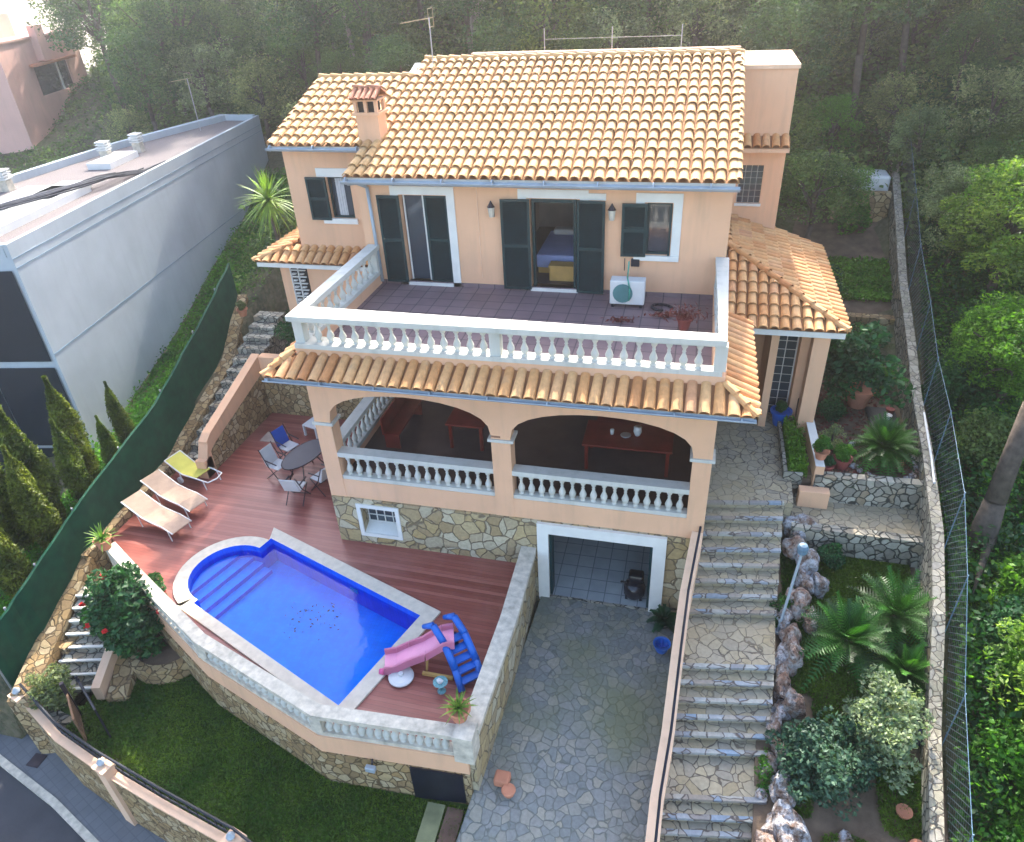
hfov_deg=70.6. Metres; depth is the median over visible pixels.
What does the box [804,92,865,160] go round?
bright tree
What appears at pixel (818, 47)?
pine tree
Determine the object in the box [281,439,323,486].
garden table
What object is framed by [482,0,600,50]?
oak tree
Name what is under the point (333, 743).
terrace wall
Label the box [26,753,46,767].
manhole cover
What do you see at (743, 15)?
olive tree
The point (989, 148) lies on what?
oak tree
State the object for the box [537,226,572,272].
bed
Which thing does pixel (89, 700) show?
black side gate
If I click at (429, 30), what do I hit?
television antenna
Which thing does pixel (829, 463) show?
potted plant
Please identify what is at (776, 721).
boulder
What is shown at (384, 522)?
window
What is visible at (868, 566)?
bed grass
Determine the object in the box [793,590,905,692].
cycad
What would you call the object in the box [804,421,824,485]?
porch garden wall
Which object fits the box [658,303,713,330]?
potted plant
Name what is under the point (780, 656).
boulder
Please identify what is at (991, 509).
leaning pine
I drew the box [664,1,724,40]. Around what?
oak tree
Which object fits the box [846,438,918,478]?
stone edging
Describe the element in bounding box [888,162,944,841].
boundary wall
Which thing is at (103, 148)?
roof vent
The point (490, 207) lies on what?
wall lantern
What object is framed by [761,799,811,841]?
boulder
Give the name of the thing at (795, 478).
planter edge
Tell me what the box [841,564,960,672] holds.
cycad
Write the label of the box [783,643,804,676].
boulder
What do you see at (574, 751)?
driveway
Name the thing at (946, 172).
olive tree
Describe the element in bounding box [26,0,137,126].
pine tree
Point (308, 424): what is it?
side table
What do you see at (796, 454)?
leafy bed plant
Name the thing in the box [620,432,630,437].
glass dish
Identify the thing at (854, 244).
garden soil
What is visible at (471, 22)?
bare trunk
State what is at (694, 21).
olive tree
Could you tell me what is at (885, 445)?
cycad
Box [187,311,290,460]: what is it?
garden steps
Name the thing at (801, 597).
boulder
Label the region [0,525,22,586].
cypress
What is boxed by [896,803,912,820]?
garden pot
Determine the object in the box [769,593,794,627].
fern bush
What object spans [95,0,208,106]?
oak tree
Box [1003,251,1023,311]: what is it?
oak tree
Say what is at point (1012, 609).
slope bush
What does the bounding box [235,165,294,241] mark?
yucca tree
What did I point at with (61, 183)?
skylight slab
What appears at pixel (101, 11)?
pine tree
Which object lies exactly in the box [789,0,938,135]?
pine tree
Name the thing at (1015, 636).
leafy tree
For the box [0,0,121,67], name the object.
sky
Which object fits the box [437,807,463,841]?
side path
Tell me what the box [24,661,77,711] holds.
corner bush
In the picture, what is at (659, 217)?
window pane
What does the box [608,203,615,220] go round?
wall lantern
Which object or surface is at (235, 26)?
oak tree
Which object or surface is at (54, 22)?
pine tree
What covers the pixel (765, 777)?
stair foot bush
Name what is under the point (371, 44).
pine tree
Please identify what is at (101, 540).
potted plant
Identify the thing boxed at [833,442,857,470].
potted plant
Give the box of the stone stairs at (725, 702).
[660,412,792,841]
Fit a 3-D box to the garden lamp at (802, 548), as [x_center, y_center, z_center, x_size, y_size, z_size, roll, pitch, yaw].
[5.668,3.422,14.745,0.589,2.186,0.220,-28,40,-33]
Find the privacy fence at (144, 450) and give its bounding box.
[0,263,237,690]
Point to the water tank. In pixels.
(884, 178)
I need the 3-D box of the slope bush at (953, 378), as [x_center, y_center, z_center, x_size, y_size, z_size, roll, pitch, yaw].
[11.487,-1.024,18.488,1.698,1.492,1.945,27,43,38]
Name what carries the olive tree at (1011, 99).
on the terrain at (270, 296)
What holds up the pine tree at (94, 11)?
on the terrain at (270, 296)
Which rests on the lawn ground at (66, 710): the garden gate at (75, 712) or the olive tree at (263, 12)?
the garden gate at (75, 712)
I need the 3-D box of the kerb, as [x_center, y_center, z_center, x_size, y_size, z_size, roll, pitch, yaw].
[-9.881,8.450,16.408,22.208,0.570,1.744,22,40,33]
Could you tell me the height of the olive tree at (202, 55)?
4.743 m
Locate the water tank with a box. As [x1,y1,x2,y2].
[833,169,890,197]
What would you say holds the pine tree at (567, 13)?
on the terrain at (270, 296)
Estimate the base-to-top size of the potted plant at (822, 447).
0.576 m
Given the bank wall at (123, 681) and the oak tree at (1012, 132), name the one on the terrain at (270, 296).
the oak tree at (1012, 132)
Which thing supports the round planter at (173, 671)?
on the lawn ground at (66, 710)
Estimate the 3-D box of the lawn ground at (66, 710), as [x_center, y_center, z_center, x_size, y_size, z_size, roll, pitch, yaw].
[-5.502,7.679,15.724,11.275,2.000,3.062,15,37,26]
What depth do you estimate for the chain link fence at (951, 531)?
14.86 m
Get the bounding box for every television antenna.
[171,72,200,130]
[400,8,433,66]
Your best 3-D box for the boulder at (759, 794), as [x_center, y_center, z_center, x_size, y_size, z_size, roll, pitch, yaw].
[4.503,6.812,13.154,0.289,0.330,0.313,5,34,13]
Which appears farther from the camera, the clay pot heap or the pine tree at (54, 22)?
the pine tree at (54, 22)
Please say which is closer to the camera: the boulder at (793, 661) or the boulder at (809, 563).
the boulder at (793, 661)
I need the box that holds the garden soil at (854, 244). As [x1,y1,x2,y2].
[792,217,890,313]
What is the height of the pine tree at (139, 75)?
6.486 m
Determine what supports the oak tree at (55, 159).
on the terrain at (270, 296)
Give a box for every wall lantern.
[487,201,494,217]
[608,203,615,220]
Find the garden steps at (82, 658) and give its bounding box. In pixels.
[39,585,104,745]
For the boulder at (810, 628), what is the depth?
14.92 m
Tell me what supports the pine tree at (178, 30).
on the terrain at (270, 296)
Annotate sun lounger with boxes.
[120,490,191,540]
[140,469,207,517]
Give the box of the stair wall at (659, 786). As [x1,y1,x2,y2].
[645,526,702,841]
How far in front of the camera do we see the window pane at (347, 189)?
19.50 m
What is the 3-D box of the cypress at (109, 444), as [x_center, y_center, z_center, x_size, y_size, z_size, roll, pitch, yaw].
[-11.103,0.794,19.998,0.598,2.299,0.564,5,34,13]
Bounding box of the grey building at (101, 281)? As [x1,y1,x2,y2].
[0,114,267,468]
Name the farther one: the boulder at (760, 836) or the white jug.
the white jug
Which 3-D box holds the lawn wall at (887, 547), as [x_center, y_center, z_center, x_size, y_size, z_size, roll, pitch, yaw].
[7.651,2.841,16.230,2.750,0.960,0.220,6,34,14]
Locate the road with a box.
[0,766,84,841]
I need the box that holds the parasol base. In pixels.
[388,667,413,687]
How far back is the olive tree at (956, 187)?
20.81 m
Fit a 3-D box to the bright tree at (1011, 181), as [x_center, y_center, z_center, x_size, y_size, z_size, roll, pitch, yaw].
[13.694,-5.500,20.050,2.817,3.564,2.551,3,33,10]
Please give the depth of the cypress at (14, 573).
17.07 m
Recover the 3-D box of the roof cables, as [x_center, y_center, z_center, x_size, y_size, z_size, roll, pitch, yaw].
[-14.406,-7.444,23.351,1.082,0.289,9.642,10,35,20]
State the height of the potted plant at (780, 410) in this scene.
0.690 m
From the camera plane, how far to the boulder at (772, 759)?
13.32 m
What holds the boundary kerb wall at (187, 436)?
on the terrain at (270, 296)
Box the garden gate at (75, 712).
[59,681,86,741]
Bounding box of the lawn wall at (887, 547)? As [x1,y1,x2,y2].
[788,522,922,567]
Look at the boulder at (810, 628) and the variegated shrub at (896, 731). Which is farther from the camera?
the boulder at (810, 628)
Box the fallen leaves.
[814,362,918,478]
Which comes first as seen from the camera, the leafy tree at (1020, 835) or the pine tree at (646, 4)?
the leafy tree at (1020, 835)
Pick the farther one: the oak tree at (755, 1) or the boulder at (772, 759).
the oak tree at (755, 1)
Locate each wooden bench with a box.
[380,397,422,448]
[597,416,648,424]
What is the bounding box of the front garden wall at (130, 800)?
[7,683,251,841]
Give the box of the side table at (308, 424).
[302,417,317,438]
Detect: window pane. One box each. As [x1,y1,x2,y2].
[33,60,73,95]
[330,178,353,214]
[648,204,670,251]
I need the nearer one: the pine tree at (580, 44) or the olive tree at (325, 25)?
the pine tree at (580, 44)
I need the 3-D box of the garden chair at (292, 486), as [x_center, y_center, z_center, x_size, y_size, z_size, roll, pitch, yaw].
[-5.881,1.762,19.543,0.515,0.995,0.640,2,33,9]
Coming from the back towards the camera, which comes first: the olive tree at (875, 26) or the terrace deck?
the olive tree at (875, 26)
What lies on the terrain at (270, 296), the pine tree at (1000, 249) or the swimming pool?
the pine tree at (1000, 249)
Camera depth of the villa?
17.21 m
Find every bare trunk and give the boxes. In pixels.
[340,2,357,63]
[470,1,473,46]
[473,0,482,31]
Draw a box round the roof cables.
[0,160,165,209]
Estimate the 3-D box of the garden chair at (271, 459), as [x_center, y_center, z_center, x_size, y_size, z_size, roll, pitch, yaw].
[-6.697,1.173,20.526,0.640,0.995,0.515,14,37,25]
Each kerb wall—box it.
[7,557,101,753]
[81,294,247,572]
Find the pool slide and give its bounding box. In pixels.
[379,612,481,692]
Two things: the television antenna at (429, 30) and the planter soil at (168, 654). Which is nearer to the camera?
the planter soil at (168, 654)
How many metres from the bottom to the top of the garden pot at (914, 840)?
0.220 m
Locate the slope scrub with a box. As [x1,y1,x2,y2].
[0,67,125,173]
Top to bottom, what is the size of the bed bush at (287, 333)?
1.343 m
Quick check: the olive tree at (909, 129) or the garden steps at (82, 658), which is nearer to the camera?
the garden steps at (82, 658)
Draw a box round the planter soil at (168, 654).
[137,635,179,664]
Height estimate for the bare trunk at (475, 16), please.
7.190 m
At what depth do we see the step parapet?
16.35 m
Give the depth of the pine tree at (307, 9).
31.55 m
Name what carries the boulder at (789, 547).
on the bed grass at (868, 566)
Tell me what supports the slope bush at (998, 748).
on the terrain at (270, 296)
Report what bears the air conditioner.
on the villa
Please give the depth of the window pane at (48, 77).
41.31 m
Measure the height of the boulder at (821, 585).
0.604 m
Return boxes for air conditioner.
[610,261,645,307]
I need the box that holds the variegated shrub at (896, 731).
[841,663,935,794]
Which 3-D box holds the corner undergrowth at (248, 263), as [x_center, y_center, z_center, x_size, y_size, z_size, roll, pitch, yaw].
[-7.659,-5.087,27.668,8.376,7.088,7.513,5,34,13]
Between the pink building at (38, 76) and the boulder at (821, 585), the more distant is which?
the pink building at (38, 76)
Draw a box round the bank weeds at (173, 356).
[0,167,291,616]
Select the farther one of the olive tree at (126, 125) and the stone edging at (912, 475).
the olive tree at (126, 125)
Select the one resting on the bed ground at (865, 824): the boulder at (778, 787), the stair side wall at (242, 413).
the boulder at (778, 787)
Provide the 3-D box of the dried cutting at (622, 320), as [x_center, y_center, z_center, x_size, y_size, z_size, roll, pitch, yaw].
[2.423,-2.281,16.341,0.900,0.157,0.410,5,34,13]
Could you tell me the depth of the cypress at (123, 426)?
20.51 m
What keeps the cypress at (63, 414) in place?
on the terrain at (270, 296)
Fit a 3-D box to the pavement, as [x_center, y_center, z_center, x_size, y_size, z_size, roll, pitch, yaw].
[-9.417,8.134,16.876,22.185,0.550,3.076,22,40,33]
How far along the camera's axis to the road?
15.81 m
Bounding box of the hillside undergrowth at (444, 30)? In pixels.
[82,0,1023,304]
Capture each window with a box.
[355,503,403,540]
[734,165,763,205]
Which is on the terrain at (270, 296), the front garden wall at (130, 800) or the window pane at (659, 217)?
the front garden wall at (130, 800)
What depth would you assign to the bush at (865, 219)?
23.53 m
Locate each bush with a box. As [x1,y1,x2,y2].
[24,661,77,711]
[75,560,167,659]
[273,309,294,346]
[754,746,773,798]
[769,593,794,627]
[815,394,847,424]
[817,423,845,449]
[817,542,845,569]
[830,264,847,299]
[835,201,872,234]
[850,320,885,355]
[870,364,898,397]
[921,354,994,416]
[950,407,1023,478]
[965,701,1023,815]
[970,594,1023,687]
[981,552,1023,608]
[988,795,1023,841]
[1003,641,1023,714]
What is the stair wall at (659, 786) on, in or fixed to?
on the terrain at (270, 296)
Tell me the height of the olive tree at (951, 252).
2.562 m
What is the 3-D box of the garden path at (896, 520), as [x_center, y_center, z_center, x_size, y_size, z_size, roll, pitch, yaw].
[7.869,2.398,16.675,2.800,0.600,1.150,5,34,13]
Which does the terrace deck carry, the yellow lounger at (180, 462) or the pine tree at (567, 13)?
the yellow lounger at (180, 462)
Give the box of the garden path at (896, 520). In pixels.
[791,493,920,535]
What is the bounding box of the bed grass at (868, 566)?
[780,544,921,841]
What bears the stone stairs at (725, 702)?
on the terrain at (270, 296)
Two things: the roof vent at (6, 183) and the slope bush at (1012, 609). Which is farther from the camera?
the roof vent at (6, 183)
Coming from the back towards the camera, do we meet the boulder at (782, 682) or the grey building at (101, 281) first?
the grey building at (101, 281)
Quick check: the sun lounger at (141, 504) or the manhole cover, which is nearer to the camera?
the manhole cover
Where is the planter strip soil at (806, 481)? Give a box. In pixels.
[783,437,810,490]
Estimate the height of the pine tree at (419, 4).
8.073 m
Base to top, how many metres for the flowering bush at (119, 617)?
2.472 m
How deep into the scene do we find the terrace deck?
18.17 m
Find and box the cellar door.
[409,766,466,802]
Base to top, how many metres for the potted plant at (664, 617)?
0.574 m
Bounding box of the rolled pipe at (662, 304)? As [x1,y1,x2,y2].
[651,303,672,310]
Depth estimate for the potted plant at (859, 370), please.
18.18 m
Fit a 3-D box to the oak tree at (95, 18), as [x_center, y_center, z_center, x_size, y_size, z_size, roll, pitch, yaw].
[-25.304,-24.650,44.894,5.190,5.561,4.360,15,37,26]
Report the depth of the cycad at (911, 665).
13.94 m
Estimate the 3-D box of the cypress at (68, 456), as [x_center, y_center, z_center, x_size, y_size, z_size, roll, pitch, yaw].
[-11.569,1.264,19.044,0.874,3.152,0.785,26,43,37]
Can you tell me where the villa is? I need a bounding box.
[252,46,851,628]
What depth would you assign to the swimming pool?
17.04 m
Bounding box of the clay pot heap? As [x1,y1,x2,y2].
[493,769,515,798]
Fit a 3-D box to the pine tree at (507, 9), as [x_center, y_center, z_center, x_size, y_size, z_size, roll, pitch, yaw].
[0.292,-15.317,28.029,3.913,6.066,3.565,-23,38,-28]
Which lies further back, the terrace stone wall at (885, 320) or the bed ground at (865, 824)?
the terrace stone wall at (885, 320)
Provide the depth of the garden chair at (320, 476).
19.78 m
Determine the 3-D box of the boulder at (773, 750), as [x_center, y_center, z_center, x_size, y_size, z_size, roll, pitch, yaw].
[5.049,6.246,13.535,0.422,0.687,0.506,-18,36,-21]
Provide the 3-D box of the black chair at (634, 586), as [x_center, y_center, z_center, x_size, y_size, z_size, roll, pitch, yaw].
[2.905,3.961,17.391,0.603,0.620,0.536,5,34,13]
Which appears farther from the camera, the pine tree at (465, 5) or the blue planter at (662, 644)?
the pine tree at (465, 5)
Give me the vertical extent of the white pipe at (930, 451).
0.380 m
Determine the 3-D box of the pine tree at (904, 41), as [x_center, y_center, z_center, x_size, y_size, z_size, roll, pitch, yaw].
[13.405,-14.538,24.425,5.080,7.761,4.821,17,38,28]
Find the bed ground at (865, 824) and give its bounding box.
[750,540,948,841]
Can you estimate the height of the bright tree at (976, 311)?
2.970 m
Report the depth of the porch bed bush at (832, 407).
18.55 m
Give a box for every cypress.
[0,404,66,523]
[0,444,63,549]
[0,464,34,551]
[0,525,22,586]
[0,531,31,598]
[41,375,101,479]
[48,418,93,500]
[94,415,119,464]
[103,381,134,444]
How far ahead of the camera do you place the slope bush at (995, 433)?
16.76 m
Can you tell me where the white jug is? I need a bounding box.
[633,425,641,435]
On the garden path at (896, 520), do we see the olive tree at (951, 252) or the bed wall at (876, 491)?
the bed wall at (876, 491)
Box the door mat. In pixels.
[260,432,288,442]
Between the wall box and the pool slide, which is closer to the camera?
the pool slide
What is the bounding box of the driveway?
[456,596,673,841]
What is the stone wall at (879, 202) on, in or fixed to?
on the terrain at (270, 296)
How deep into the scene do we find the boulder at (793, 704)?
13.82 m
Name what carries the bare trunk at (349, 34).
on the terrain at (270, 296)
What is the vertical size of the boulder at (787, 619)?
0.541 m
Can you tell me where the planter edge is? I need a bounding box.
[777,421,802,488]
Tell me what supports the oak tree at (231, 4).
on the terrain at (270, 296)
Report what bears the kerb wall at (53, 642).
on the pavement
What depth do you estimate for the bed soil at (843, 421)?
18.57 m
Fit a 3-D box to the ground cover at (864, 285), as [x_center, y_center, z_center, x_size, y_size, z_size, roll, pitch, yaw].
[10.428,-4.420,22.253,2.421,0.801,2.037,5,34,13]
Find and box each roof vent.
[0,168,15,191]
[94,140,111,157]
[127,132,145,152]
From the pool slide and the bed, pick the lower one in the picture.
the pool slide
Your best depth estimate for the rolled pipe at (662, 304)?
16.84 m
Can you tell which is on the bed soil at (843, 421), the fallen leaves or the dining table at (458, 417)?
the fallen leaves
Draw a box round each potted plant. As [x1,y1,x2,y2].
[84,522,121,552]
[235,300,247,316]
[439,690,478,724]
[646,603,676,632]
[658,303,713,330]
[770,400,792,425]
[812,434,832,460]
[822,320,915,409]
[824,455,835,471]
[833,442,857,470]
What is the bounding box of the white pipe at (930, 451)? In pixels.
[923,412,934,483]
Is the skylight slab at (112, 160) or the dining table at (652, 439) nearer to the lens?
the dining table at (652, 439)
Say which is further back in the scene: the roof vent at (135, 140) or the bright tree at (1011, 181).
the roof vent at (135, 140)
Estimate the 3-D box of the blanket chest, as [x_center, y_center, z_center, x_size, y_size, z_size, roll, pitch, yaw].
[1.338,-3.827,18.510,0.760,0.410,0.360,5,34,13]
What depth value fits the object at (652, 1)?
27.97 m
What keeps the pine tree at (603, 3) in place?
on the terrain at (270, 296)
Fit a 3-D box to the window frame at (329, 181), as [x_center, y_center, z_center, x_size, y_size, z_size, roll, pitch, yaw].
[-4.559,-6.019,19.431,0.650,1.100,0.060,5,34,13]
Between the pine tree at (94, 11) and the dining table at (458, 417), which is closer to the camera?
the dining table at (458, 417)
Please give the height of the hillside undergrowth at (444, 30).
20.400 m
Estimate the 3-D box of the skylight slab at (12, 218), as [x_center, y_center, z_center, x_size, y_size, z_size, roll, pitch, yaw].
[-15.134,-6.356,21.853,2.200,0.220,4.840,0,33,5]
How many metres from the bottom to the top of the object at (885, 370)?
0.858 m
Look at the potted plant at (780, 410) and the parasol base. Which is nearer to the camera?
the parasol base
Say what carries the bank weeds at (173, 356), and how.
on the terrain at (270, 296)
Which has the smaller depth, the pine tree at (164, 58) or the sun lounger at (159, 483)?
the sun lounger at (159, 483)
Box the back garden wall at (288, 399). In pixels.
[257,353,379,420]
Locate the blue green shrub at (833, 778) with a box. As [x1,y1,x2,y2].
[764,705,888,821]
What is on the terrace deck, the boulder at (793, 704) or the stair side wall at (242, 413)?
the stair side wall at (242, 413)
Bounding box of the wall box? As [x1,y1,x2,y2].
[624,258,639,270]
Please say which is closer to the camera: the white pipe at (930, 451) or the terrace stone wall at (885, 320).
the white pipe at (930, 451)
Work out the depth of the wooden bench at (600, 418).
18.43 m
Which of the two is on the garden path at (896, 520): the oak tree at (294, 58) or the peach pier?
the peach pier
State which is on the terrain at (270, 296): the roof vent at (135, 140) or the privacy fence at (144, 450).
the privacy fence at (144, 450)
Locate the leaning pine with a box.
[964,232,1023,593]
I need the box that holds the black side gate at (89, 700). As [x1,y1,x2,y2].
[74,675,111,737]
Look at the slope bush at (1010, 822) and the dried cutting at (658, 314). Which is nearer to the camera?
the slope bush at (1010, 822)
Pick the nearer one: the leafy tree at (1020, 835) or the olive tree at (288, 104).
the leafy tree at (1020, 835)
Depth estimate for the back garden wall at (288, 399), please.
23.16 m
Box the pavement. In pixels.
[0,734,166,841]
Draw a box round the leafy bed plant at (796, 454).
[782,412,808,477]
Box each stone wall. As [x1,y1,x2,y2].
[830,190,891,221]
[846,312,894,333]
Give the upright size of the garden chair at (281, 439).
0.995 m
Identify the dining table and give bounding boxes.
[445,407,484,450]
[582,420,673,476]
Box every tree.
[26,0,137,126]
[39,2,104,74]
[45,155,65,161]
[57,0,110,46]
[64,5,123,32]
[67,0,137,68]
[93,24,191,130]
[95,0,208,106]
[97,104,157,142]
[121,0,219,113]
[155,42,199,114]
[160,36,240,116]
[168,0,268,99]
[186,0,253,41]
[216,52,296,139]
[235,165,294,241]
[236,0,310,78]
[253,0,375,72]
[264,35,336,91]
[278,102,295,117]
[300,0,358,50]
[311,45,366,75]
[362,31,416,77]
[364,37,424,77]
[417,0,425,40]
[420,0,506,54]
[458,14,529,59]
[481,0,570,43]
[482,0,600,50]
[511,0,607,46]
[543,27,602,50]
[568,3,664,48]
[570,0,645,48]
[598,0,703,46]
[637,0,752,50]
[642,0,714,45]
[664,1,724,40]
[707,0,798,47]
[729,0,797,50]
[736,0,850,82]
[777,142,875,239]
[778,1,850,97]
[786,92,826,165]
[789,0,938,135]
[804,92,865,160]
[817,162,880,230]
[835,0,918,76]
[859,69,939,153]
[879,98,961,178]
[896,0,939,100]
[900,0,950,43]
[907,157,972,226]
[918,191,994,267]
[925,165,1003,228]
[928,7,1014,125]
[935,294,1023,380]
[938,155,1023,299]
[946,62,1023,166]
[950,289,1023,404]
[955,136,1023,188]
[961,155,1023,273]
[978,112,1023,158]
[982,614,1023,730]
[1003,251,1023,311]
[1013,822,1023,841]
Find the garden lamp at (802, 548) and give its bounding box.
[775,542,808,634]
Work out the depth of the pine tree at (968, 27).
23.10 m
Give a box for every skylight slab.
[0,185,91,235]
[40,180,92,198]
[86,151,138,169]
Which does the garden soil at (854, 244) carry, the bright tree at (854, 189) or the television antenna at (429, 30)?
the bright tree at (854, 189)
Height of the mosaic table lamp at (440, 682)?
0.388 m
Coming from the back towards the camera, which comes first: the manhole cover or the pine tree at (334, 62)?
the pine tree at (334, 62)
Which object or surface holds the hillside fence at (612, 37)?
on the terrain at (270, 296)
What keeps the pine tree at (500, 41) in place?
on the terrain at (270, 296)
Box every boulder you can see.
[754,829,775,841]
[755,787,767,800]
[759,752,778,775]
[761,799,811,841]
[766,710,781,744]
[768,769,796,807]
[771,699,791,720]
[771,738,789,766]
[773,663,790,698]
[774,642,785,674]
[776,603,793,629]
[778,623,801,648]
[781,687,805,717]
[782,513,817,538]
[782,535,805,559]
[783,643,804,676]
[785,587,811,621]
[794,569,814,594]
[795,548,819,575]
[802,606,818,636]
[810,571,829,598]
[831,829,856,841]
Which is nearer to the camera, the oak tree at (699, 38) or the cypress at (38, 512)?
the cypress at (38, 512)
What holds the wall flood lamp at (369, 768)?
attached to the terrace wall at (333, 743)
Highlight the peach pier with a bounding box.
[796,485,829,508]
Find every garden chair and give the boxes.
[258,441,293,478]
[269,423,299,458]
[277,475,310,505]
[308,464,326,496]
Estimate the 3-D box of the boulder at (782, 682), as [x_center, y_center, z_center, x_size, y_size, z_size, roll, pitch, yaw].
[5.366,5.198,14.358,0.347,0.746,0.810,5,34,13]
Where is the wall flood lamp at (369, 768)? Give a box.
[365,759,375,773]
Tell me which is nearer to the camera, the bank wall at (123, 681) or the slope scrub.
the bank wall at (123, 681)
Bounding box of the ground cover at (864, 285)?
[827,255,892,301]
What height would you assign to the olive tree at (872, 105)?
2.732 m
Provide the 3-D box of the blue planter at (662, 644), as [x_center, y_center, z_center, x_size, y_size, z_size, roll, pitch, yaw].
[3.332,5.027,16.109,0.400,0.220,0.400,5,34,13]
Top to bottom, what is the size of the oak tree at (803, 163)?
3.839 m
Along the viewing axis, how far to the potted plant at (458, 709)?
12.95 m
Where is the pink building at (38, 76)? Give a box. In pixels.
[0,13,88,153]
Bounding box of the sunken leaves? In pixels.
[285,603,338,639]
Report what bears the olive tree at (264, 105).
on the terrain at (270, 296)
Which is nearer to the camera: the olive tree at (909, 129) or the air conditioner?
the air conditioner
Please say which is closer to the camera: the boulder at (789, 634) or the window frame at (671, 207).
the boulder at (789, 634)
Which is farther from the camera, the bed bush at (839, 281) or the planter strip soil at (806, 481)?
the bed bush at (839, 281)
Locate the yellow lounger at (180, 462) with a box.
[164,450,221,489]
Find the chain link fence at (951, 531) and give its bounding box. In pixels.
[901,137,973,841]
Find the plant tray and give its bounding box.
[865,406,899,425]
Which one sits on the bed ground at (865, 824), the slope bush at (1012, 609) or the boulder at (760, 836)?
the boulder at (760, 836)
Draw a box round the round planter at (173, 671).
[127,652,190,684]
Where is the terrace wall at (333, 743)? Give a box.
[106,542,536,804]
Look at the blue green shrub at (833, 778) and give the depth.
12.87 m
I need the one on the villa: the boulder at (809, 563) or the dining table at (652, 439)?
the dining table at (652, 439)
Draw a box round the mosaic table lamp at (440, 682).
[433,676,447,694]
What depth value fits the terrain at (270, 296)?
25.13 m
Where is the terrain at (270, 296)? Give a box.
[0,0,1023,841]
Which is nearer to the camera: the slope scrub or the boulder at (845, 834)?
the boulder at (845, 834)
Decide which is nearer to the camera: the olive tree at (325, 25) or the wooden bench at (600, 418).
the wooden bench at (600, 418)
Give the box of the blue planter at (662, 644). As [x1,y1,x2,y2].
[653,636,670,653]
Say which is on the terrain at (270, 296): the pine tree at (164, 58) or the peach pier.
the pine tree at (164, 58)
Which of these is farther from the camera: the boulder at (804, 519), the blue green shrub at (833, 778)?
the boulder at (804, 519)
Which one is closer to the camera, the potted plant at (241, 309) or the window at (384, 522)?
the window at (384, 522)
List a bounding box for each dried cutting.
[602,315,639,322]
[644,311,670,319]
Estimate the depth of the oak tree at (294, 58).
34.20 m
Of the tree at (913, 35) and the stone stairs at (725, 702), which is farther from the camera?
the tree at (913, 35)
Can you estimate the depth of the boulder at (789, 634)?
14.73 m
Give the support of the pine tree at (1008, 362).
on the terrain at (270, 296)
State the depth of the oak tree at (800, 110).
23.49 m
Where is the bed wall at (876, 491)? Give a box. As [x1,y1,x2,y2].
[813,471,923,509]
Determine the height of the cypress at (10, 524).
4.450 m
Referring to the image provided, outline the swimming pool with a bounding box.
[173,528,440,708]
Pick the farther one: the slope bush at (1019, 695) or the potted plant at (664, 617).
the potted plant at (664, 617)
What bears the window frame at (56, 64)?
in the pink building at (38, 76)
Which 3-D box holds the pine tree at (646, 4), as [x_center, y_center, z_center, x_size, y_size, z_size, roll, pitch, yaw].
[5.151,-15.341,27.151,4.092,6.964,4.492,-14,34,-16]
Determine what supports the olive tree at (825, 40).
on the terrain at (270, 296)
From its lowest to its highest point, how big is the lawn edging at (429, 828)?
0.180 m
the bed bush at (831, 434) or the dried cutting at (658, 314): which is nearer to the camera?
the dried cutting at (658, 314)
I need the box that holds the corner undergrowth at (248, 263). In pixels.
[231,203,295,305]
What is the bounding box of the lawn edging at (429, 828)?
[415,802,445,841]
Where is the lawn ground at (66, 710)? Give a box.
[47,675,468,841]
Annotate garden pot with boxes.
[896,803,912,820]
[910,838,922,841]
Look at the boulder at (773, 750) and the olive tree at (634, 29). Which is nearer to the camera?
the boulder at (773, 750)
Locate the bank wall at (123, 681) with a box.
[106,648,138,702]
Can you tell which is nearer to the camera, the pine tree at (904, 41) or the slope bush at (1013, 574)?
the slope bush at (1013, 574)
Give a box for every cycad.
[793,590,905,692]
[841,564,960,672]
[845,411,921,476]
[864,640,947,709]
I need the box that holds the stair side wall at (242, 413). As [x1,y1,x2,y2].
[195,353,271,478]
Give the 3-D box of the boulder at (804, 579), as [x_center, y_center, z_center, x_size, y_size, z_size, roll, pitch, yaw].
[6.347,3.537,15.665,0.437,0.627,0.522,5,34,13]
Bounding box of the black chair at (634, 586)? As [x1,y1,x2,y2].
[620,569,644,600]
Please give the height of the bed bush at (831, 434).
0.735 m
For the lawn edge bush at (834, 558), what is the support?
on the bed ground at (865, 824)
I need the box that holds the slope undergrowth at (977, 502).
[909,57,1023,841]
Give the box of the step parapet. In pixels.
[91,648,117,700]
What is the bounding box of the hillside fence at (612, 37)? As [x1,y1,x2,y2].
[544,24,682,50]
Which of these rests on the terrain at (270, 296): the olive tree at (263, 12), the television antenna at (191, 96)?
the olive tree at (263, 12)
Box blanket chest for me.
[548,261,572,281]
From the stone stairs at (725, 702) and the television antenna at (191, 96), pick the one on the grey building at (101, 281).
the television antenna at (191, 96)
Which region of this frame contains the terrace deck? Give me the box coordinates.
[112,413,515,741]
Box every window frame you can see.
[55,62,65,88]
[327,177,354,217]
[645,203,672,255]
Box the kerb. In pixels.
[0,754,98,841]
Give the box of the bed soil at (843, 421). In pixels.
[789,364,918,492]

